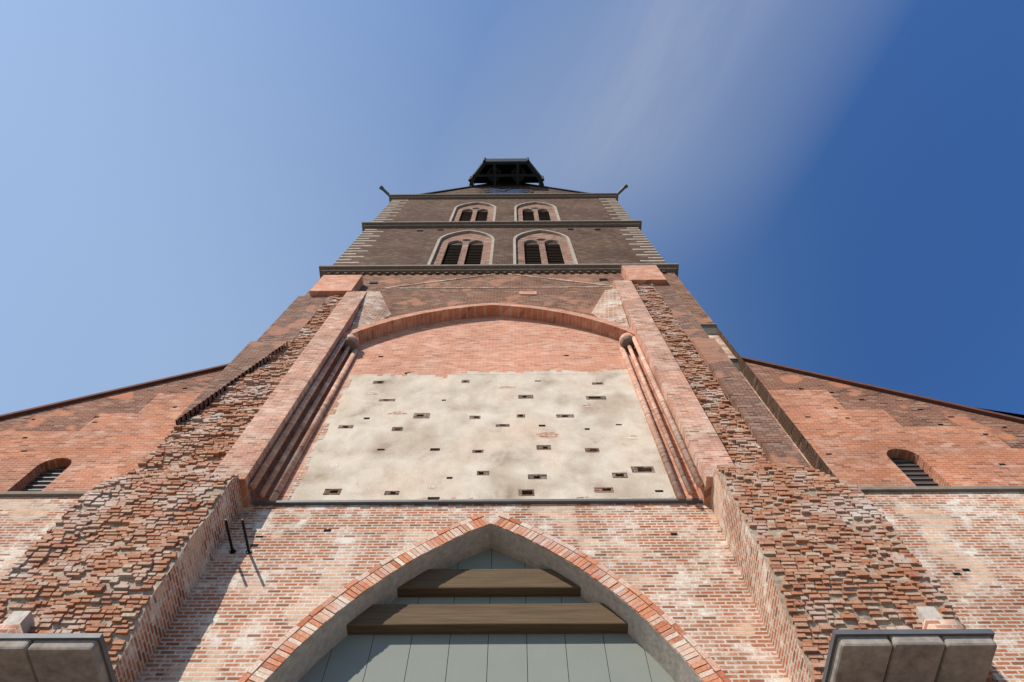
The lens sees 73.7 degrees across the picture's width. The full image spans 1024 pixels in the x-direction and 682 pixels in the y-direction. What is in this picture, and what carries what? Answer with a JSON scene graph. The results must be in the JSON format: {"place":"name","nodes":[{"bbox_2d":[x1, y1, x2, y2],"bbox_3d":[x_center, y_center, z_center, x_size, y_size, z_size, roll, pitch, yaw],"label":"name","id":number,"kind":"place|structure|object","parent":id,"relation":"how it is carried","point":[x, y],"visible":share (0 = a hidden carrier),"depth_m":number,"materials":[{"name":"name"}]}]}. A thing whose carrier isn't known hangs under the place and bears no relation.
{"place":"outdoors","nodes":[
{"label":"outdoors","id":0,"kind":"place"},
{"bbox_2d":[2,611,34,632],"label":"stone block","id":1,"kind":"structure","parent":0,"point":[25,620],"depth_m":11.77,"materials":[{"name":"grey stone"}]},
{"bbox_2d":[21,469,64,490],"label":"wing window bars","id":2,"kind":"object","parent":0,"point":[43,481],"visible":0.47,"depth_m":18.53,"materials":[{"name":"grey metal"}]},
{"bbox_2d":[24,467,67,488],"bbox_3d":[-12.965,3.549,19.493,1.600,3.930,0.140,0,-68,0],"label":"window glass","id":3,"kind":"object","parent":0,"point":[45,479],"visible":0.1,"depth_m":18.69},
{"bbox_2d":[0,639,109,681],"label":"pier cap","id":4,"kind":"object","parent":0,"point":[27,660],"visible":1,"depth_m":10.31,"materials":[{"name":"grey stone"}]},
{"bbox_2d":[0,633,116,681],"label":"ledge flashing","id":5,"kind":"object","parent":4,"relation":"on","point":[97,637],"visible":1,"depth_m":10.40,"materials":[{"name":"grey metal"}]},
{"bbox_2d":[0,303,329,668],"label":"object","id":6,"kind":"object","parent":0,"point":[132,583],"visible":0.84,"depth_m":13.03,"materials":[{"name":"red brick"}]},
{"bbox_2d":[0,295,343,661],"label":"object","id":7,"kind":"object","parent":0,"point":[201,425],"visible":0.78,"depth_m":14.41,"materials":[{"name":"red brick"}]},
{"bbox_2d":[213,291,366,506],"bbox_3d":[-6.859,1.068,23.524,0.880,14.900,1.100,0,-68,0],"label":"pilaster","id":8,"kind":"object","parent":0,"point":[245,457],"visible":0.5,"depth_m":20.29,"materials":[{"name":"red brick"}]},
{"bbox_2d":[310,275,362,295],"bbox_3d":[-8.047,-2.165,31.602,1.840,2.500,1.130,0,-68,0],"label":"pier head","id":9,"kind":"object","parent":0,"point":[329,285],"visible":0.5,"depth_m":31.10},
{"bbox_2d":[319,193,678,277],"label":"cornices","id":10,"kind":"object","parent":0,"point":[474,268],"visible":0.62,"depth_m":44.22,"materials":[{"name":"grey stone"}]},
{"bbox_2d":[333,198,665,264],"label":"tower wall","id":11,"kind":"structure","parent":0,"point":[414,246],"depth_m":42.36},
{"bbox_2d":[379,184,627,195],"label":"gargoyles","id":12,"kind":"object","parent":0,"point":[622,189],"visible":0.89,"depth_m":54.32,"materials":[{"name":"black metal"}]},
{"bbox_2d":[434,183,573,193],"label":"tower gable","id":13,"kind":"structure","parent":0,"point":[474,190],"depth_m":57.98,"materials":[{"name":"grey metal"}]},
{"bbox_2d":[421,182,587,193],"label":"tower roof","id":14,"kind":"structure","parent":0,"point":[574,191],"depth_m":58.26,"materials":[{"name":"black metal"}]},
{"bbox_2d":[0,0,1023,414],"label":"sky","id":15,"kind":"structure","parent":0,"point":[837,185],"materials":[{"name":"blue"}]},
{"bbox_2d":[621,265,665,284],"bbox_3d":[6.283,-2.768,32.865,1.700,2.500,1.130,0,-68,0],"label":"pier head","id":16,"kind":"object","parent":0,"point":[643,274],"visible":0.5,"depth_m":32.37},
{"bbox_2d":[828,635,996,681],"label":"pier cap","id":17,"kind":"object","parent":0,"point":[915,658],"visible":1,"depth_m":10.29,"materials":[{"name":"grey stone"}]},
{"bbox_2d":[822,629,994,681],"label":"ledge flashing","id":18,"kind":"object","parent":17,"relation":"on","point":[888,633],"visible":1,"depth_m":10.35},
{"label":"ground","id":19,"kind":"structure","parent":0,"visible":0},
{"bbox_2d":[197,346,282,413],"bbox_3d":[-8.089,4.107,16.339,2.900,30.500,0.800,0,-68,0],"label":"broken brick edge","id":20,"kind":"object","parent":19,"relation":"on","point":[208,404],"visible":0.07,"depth_m":23.20,"materials":[{"name":"brown brick"}]},
{"bbox_2d":[0,624,22,633],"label":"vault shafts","id":21,"kind":"object","parent":20,"relation":"on","point":[10,628],"visible":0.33,"depth_m":11.41,"materials":[{"name":"red brick"}]},
{"bbox_2d":[114,477,242,681],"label":"rubble pier sides","id":22,"kind":"object","parent":20,"relation":"on","point":[173,591],"visible":0.26,"depth_m":13.42,"materials":[{"name":"red brick"}]},
{"bbox_2d":[175,296,328,424],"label":"buttress","id":23,"kind":"structure","parent":20,"relation":"attached to","point":[290,322],"depth_m":24.18,"materials":[{"name":"brown brick"}]},
{"bbox_2d":[350,290,390,329],"bbox_3d":[-5.745,-1.108,28.147,1.350,4.900,0.500,0,-68,0],"label":"sloped masonry corner","id":24,"kind":"object","parent":20,"relation":"attached to","point":[373,308],"visible":0.89,"depth_m":28.66,"materials":[{"name":"brick"}]},
{"bbox_2d":[137,503,788,681],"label":"wall","id":25,"kind":"structure","parent":19,"relation":"on","point":[240,613],"depth_m":14.57,"materials":[{"name":"brick"}]},
{"bbox_2d":[224,519,251,553],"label":"iron rods","id":26,"kind":"object","parent":25,"relation":"attached to","point":[248,551],"visible":1,"depth_m":14.93,"materials":[{"name":"black metal"}]},
{"bbox_2d":[253,498,702,505],"bbox_3d":[-0.834,3.958,16.763,11.010,0.080,0.110,0,-68,0],"label":"ledge","id":27,"kind":"object","parent":25,"relation":"attached to","point":[478,501],"visible":1,"depth_m":16.73,"materials":[{"name":"grey stone"}]},
{"bbox_2d":[290,374,681,499],"bbox_3d":[-0.668,2.581,20.304,10.000,7.600,0.001,0,-68,0],"label":"plaster panel","id":28,"kind":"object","parent":27,"relation":"on","point":[407,463],"depth_m":19.55,"materials":[{"name":"beige paint"}]},
{"bbox_2d":[284,374,686,499],"bbox_3d":[-0.558,2.537,20.400,10.220,7.730,0.001,0,-68,0],"label":"plaster damage","id":29,"kind":"object","parent":28,"relation":"attached to","point":[304,468],"visible":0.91,"depth_m":19.71,"materials":[{"name":"brick"}]},
{"bbox_2d":[323,380,663,499],"bbox_3d":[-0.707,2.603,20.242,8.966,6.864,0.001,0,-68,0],"label":"putlog holes","id":30,"kind":"object","parent":28,"relation":"attached to","point":[634,469],"visible":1,"depth_m":18.99,"materials":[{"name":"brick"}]},
{"bbox_2d":[361,369,635,377],"bbox_3d":[-0.667,1.142,23.898,10.000,0.713,0.001,0,-68,0],"label":"plaster edge","id":31,"kind":"object","parent":28,"relation":"attached to","point":[620,371],"depth_m":23.92,"materials":[{"name":"beige paint"}]},
{"bbox_2d":[237,513,730,681],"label":"arch voussoirs","id":32,"kind":"object","parent":25,"relation":"attached to","point":[681,646],"visible":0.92,"depth_m":13.81,"materials":[{"name":"red brick"}]},
{"bbox_2d":[266,524,702,681],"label":"arch intrados","id":33,"kind":"object","parent":19,"relation":"on","point":[303,659],"visible":0.86,"depth_m":14.23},
{"bbox_2d":[346,569,627,634],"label":"wooden beams","id":34,"kind":"structure","parent":33,"relation":"attached to","point":[450,619],"depth_m":14.04,"materials":[{"name":"brown wood"}]},
{"bbox_2d":[363,558,650,681],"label":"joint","id":35,"kind":"object","parent":19,"relation":"on","point":[526,641],"depth_m":13.36,"materials":[{"name":"grey"}]},
{"bbox_2d":[298,548,674,681],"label":"grey panels","id":36,"kind":"object","parent":35,"relation":"attached to","point":[350,658],"depth_m":13.28,"materials":[{"name":"grey wood"}]},
{"bbox_2d":[693,346,733,407],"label":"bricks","id":37,"kind":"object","parent":19,"relation":"on","point":[712,376],"depth_m":22.55,"materials":[{"name":"brown brick"}]},
{"bbox_2d":[251,316,699,504],"bbox_3d":[-0.832,1.061,24.113,11.610,15.800,0.001,0,-68,0],"label":"new brick","id":38,"kind":"object","parent":37,"relation":"attached to","point":[487,344],"depth_m":25.52,"materials":[{"name":"red brick"}]},
{"bbox_2d":[249,334,358,500],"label":"clustered columns","id":39,"kind":"structure","parent":38,"relation":"attached to","point":[283,480],"depth_m":19.75,"materials":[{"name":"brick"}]},
{"bbox_2d":[342,337,357,351],"bbox_3d":[-6.119,0.157,25.659,0.591,0.100,0.591,-21,-70,8],"label":"column capital","id":40,"kind":"object","parent":39,"relation":"attached to","point":[352,342],"visible":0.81,"depth_m":25.59,"materials":[{"name":"stone"}]},
{"bbox_2d":[592,289,629,327],"bbox_3d":[3.995,-1.165,28.122,1.350,4.900,0.500,0,-68,0],"label":"vault springer","id":41,"kind":"object","parent":37,"relation":"attached to","point":[609,306],"visible":0.89,"depth_m":28.68,"materials":[{"name":"brick"}]},
{"bbox_2d":[619,333,702,498],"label":"clustered columns","id":42,"kind":"structure","parent":37,"relation":"attached to","point":[675,484],"depth_m":19.71,"materials":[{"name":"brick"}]},
{"bbox_2d":[620,335,634,350],"bbox_3d":[4.371,0.096,25.632,0.591,0.100,0.591,-21,-70,8],"label":"column capital","id":43,"kind":"object","parent":42,"relation":"attached to","point":[625,341],"visible":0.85,"depth_m":25.57,"materials":[{"name":"stone"}]},
{"bbox_2d":[613,280,734,504],"bbox_3d":[5.081,0.739,24.144,0.820,16.300,1.100,0,-68,0],"label":"pilaster","id":44,"kind":"object","parent":37,"relation":"attached to","point":[704,446],"visible":0.57,"depth_m":20.51,"materials":[{"name":"red brick"}]},
{"bbox_2d":[700,324,739,370],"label":"stone blocks","id":45,"kind":"structure","parent":37,"relation":"attached to","point":[710,329],"depth_m":27.03,"materials":[{"name":"stone"}]},
{"bbox_2d":[653,284,809,467],"bbox_3d":[6.931,0.728,24.139,0.800,16.300,1.100,0,-68,0],"label":"pier band","id":46,"kind":"object","parent":37,"relation":"attached to","point":[771,437],"visible":0.84,"depth_m":20.78,"materials":[{"name":"brick"}]},
{"bbox_2d":[709,469,812,681],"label":"rubble pier sides","id":47,"kind":"object","parent":37,"relation":"on","point":[755,572],"visible":0.34,"depth_m":13.34,"materials":[{"name":"red brick"}]},
{"bbox_2d":[633,284,995,681],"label":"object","id":48,"kind":"object","parent":37,"relation":"attached to","point":[745,470],"visible":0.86,"depth_m":13.68,"materials":[{"name":"red brick"}]},
{"bbox_2d":[639,285,995,681],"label":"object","id":49,"kind":"object","parent":37,"relation":"attached to","point":[848,624],"visible":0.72,"depth_m":12.47,"materials":[{"name":"red brick"}]},
{"bbox_2d":[922,619,961,628],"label":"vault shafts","id":50,"kind":"object","parent":37,"relation":"attached to","point":[940,624],"visible":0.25,"depth_m":11.36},
{"bbox_2d":[915,606,942,624],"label":"stone block","id":51,"kind":"structure","parent":50,"relation":"on","point":[923,613],"depth_m":11.72,"materials":[{"name":"grey stone"}]},
{"bbox_2d":[708,335,811,466],"bbox_3d":[7.732,3.435,18.491,0.800,35.000,0.550,0,-68,0],"label":"buttress side","id":52,"kind":"object","parent":19,"relation":"on","point":[724,347],"visible":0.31,"depth_m":24.93,"materials":[{"name":"brick"}]},
{"bbox_2d":[716,326,997,681],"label":"tower body","id":53,"kind":"structure","parent":19,"relation":"on","point":[805,448],"depth_m":20.60,"materials":[{"name":"brown brick"}]},
{"bbox_2d":[369,228,606,283],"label":"putlog holes","id":54,"kind":"object","parent":53,"relation":"attached to","point":[600,279],"visible":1,"depth_m":33.17,"materials":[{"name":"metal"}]},
{"bbox_2d":[327,270,665,274],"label":"cornice dentils","id":55,"kind":"object","parent":53,"relation":"attached to","point":[463,273],"visible":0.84,"depth_m":34.18,"materials":[{"name":"brick"}]},
{"bbox_2d":[335,198,663,262],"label":"corner quoins","id":56,"kind":"object","parent":53,"relation":"attached to","point":[397,212],"visible":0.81,"depth_m":41.59,"materials":[{"name":"stone"}]},
{"bbox_2d":[430,202,574,264],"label":"window niches","id":57,"kind":"object","parent":53,"relation":"attached to","point":[517,237],"depth_m":43.09,"materials":[{"name":"grey paint"}]},
{"bbox_2d":[431,204,573,264],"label":"window frames","id":58,"kind":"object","parent":57,"relation":"attached to","point":[520,254],"depth_m":41.62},
{"bbox_2d":[427,201,577,264],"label":"window surrounds","id":59,"kind":"object","parent":57,"relation":"attached to","point":[514,245],"depth_m":41.30,"materials":[{"name":"beige stone"}]},
{"bbox_2d":[441,210,564,264],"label":"window louvres","id":60,"kind":"object","parent":57,"relation":"attached to","point":[531,253],"depth_m":39.83,"materials":[{"name":"black wood"}]},
{"bbox_2d":[462,207,544,240],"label":"window tracery","id":61,"kind":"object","parent":57,"relation":"attached to","point":[478,208],"depth_m":41.76,"materials":[{"name":"grey stone"}]},
{"bbox_2d":[468,157,543,186],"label":"belfry frame","id":62,"kind":"object","parent":53,"relation":"attached to","point":[517,162],"visible":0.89,"depth_m":59.19,"materials":[{"name":"black wood"}]},
{"bbox_2d":[487,167,524,180],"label":"clock bells","id":63,"kind":"object","parent":62,"relation":"on","point":[521,170],"visible":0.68,"depth_m":59.78,"materials":[{"name":"black metal"}]},
{"bbox_2d":[474,164,538,183],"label":"lantern","id":64,"kind":"object","parent":62,"relation":"attached to","point":[505,168],"visible":0.5,"depth_m":61.00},
{"bbox_2d":[479,187,532,193],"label":"clock ring","id":65,"kind":"object","parent":53,"relation":"attached to","point":[482,192],"visible":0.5,"depth_m":56.67,"materials":[{"name":"gold metal"}]},
{"bbox_2d":[483,187,529,193],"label":"clock face","id":66,"kind":"object","parent":53,"relation":"attached to","point":[512,190],"visible":0.75,"depth_m":56.85},
{"bbox_2d":[484,187,528,193],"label":"clock numerals","id":67,"kind":"object","parent":66,"relation":"attached to","point":[505,190],"visible":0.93,"depth_m":56.74,"materials":[{"name":"gold metal"}]},
{"bbox_2d":[305,272,713,323],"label":"brick wall","id":68,"kind":"structure","parent":53,"relation":"attached to","point":[398,302],"depth_m":31.63,"materials":[{"name":"brick"}]},
{"bbox_2d":[342,303,634,349],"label":"brick arch","id":69,"kind":"structure","parent":68,"relation":"attached to","point":[608,328],"depth_m":28.34,"materials":[{"name":"brick"}]},
{"bbox_2d":[378,273,612,288],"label":"roofline scars","id":70,"kind":"object","parent":68,"relation":"attached to","point":[609,286],"visible":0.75,"depth_m":32.14,"materials":[{"name":"stone"}]},
{"bbox_2d":[519,291,536,294],"bbox_3d":[0.732,-2.170,31.248,0.800,0.450,0.090,0,-68,0],"label":"brick patch","id":71,"kind":"object","parent":68,"relation":"attached to","point":[527,292],"visible":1,"depth_m":31.18,"materials":[{"name":"stone"}]},
{"bbox_2d":[20,388,1005,574],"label":"wall holes","id":72,"kind":"object","parent":53,"relation":"attached to","point":[672,534],"depth_m":18.57,"materials":[{"name":"black"}]},
{"bbox_2d":[767,389,1023,486],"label":"wing","id":73,"kind":"structure","parent":19,"relation":"on","point":[858,444],"depth_m":19.50,"materials":[{"name":"red brick"}]},
{"bbox_2d":[744,361,1023,447],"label":"brick wall patch","id":74,"kind":"object","parent":73,"relation":"attached to","point":[902,411],"visible":0.97,"depth_m":21.77,"materials":[{"name":"red brick"}]},
{"bbox_2d":[890,458,937,485],"bbox_3d":[11.611,3.297,19.656,2.354,4.430,0.066,4,-68,-1],"label":"window glass","id":75,"kind":"object","parent":73,"relation":"in","point":[913,476],"visible":0.1,"depth_m":18.74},
{"bbox_2d":[892,460,937,484],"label":"wing window bars","id":76,"kind":"object","parent":73,"relation":"in","point":[914,473],"visible":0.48,"depth_m":18.62,"materials":[{"name":"grey metal"}]},
{"bbox_2d":[886,449,950,485],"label":"wing reveals","id":77,"kind":"object","parent":73,"relation":"in","point":[917,459],"visible":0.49,"depth_m":18.99,"materials":[{"name":"red brick"}]},
{"bbox_2d":[863,492,1023,681],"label":"wing","id":78,"kind":"structure","parent":19,"relation":"on","point":[945,535],"depth_m":15.25,"materials":[{"name":"red brick"}]},
{"bbox_2d":[858,486,1023,491],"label":"string course","id":79,"kind":"object","parent":78,"relation":"on","point":[949,489],"depth_m":17.35,"materials":[{"name":"grey stone"}]},
{"bbox_3d":[-18.040,9.534,15.526,17.200,24.960,8.850,0,-68,0],"label":"wing","id":80,"kind":"object","parent":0,"visible":0},
{"bbox_2d":[0,497,79,580],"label":"brick wall","id":81,"kind":"structure","parent":80,"relation":"attached to","point":[26,523],"depth_m":16.47,"materials":[{"name":"red brick"}]},
{"bbox_2d":[0,393,200,490],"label":"wing","id":82,"kind":"structure","parent":80,"relation":"attached to","point":[108,446],"depth_m":19.79,"materials":[{"name":"red brick"}]},
{"bbox_2d":[8,458,71,490],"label":"wing reveals","id":83,"kind":"object","parent":82,"relation":"attached to","point":[30,476],"visible":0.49,"depth_m":18.88,"materials":[{"name":"red brick"}]},
{"bbox_2d":[0,491,86,496],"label":"string course","id":84,"kind":"object","parent":82,"relation":"attached to","point":[42,493],"depth_m":17.41,"materials":[{"name":"grey stone"}]},
{"bbox_2d":[0,369,223,430],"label":"brick wall patch","id":85,"kind":"object","parent":82,"relation":"attached to","point":[77,416],"visible":0.88,"depth_m":21.99,"materials":[{"name":"red brick"}]},
{"bbox_2d":[0,363,228,419],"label":"wing roof","id":86,"kind":"structure","parent":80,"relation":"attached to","point":[95,395],"depth_m":22.84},
{"bbox_3d":[16.759,9.330,15.437,17.200,24.960,8.850,0,-68,0],"label":"wing","id":87,"kind":"object","parent":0,"visible":0},
{"bbox_2d":[740,356,1023,423],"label":"wing roof","id":88,"kind":"structure","parent":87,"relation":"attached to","point":[907,395],"depth_m":22.56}
]}

